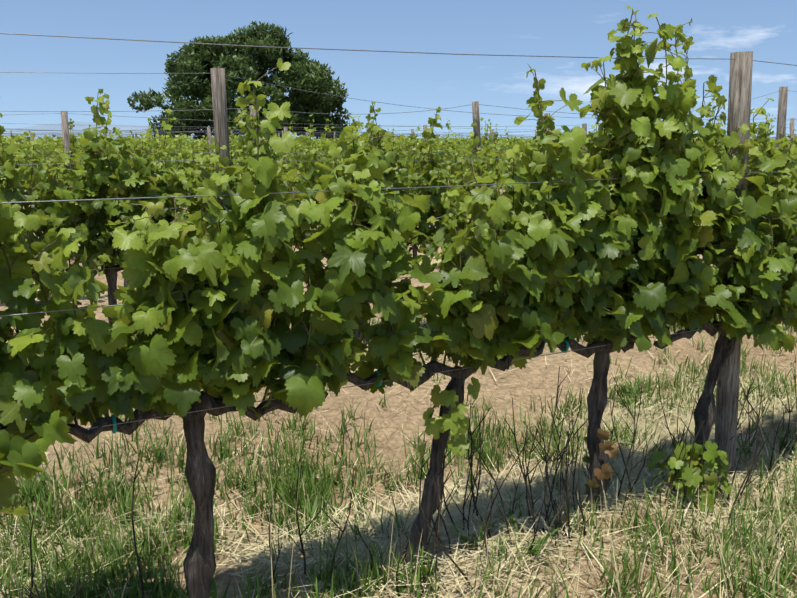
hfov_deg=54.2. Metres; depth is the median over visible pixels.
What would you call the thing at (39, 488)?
green grass
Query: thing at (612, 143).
vine petioles
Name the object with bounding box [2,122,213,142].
distant hills
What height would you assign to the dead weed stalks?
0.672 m
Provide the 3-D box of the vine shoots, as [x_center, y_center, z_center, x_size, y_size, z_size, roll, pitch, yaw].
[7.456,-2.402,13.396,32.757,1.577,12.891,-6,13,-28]
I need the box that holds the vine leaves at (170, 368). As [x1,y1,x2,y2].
[0,6,796,529]
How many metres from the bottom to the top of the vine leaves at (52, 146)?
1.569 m
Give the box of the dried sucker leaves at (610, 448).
[583,426,618,493]
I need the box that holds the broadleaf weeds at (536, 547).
[211,315,796,597]
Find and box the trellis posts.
[10,51,796,475]
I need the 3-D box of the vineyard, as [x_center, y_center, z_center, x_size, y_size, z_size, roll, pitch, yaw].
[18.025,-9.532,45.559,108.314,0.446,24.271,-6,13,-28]
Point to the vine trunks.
(200, 555)
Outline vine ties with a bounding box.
[110,327,699,433]
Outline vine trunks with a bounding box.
[0,179,793,597]
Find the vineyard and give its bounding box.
[3,128,796,138]
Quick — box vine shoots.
[0,11,793,439]
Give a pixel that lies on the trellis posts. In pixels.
(738, 117)
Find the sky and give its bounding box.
[0,0,796,140]
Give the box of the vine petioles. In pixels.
[0,9,796,513]
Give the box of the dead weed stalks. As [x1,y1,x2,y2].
[24,366,796,597]
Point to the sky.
(718, 29)
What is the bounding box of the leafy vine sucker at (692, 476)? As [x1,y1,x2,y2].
[647,440,732,512]
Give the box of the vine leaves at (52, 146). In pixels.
[0,94,795,214]
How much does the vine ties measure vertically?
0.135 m
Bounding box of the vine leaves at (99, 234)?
[0,89,796,281]
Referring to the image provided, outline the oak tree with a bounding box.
[127,21,350,140]
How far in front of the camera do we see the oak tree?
45.85 m
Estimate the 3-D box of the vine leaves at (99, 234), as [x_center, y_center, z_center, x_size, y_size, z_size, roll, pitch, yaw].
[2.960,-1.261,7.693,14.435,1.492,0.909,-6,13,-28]
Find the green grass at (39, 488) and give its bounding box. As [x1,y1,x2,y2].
[0,286,796,597]
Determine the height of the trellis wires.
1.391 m
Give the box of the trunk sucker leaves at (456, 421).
[418,377,480,463]
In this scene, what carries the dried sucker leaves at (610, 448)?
attached to the vine shoots
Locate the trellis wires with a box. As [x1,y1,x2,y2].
[0,33,796,432]
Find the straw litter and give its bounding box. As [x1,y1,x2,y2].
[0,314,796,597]
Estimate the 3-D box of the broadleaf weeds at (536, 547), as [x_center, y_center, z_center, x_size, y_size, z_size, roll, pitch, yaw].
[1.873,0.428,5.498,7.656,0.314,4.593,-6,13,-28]
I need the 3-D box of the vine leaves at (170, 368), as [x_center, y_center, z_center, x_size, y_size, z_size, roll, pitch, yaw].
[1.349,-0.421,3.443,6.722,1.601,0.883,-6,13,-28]
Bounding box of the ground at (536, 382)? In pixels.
[0,148,796,597]

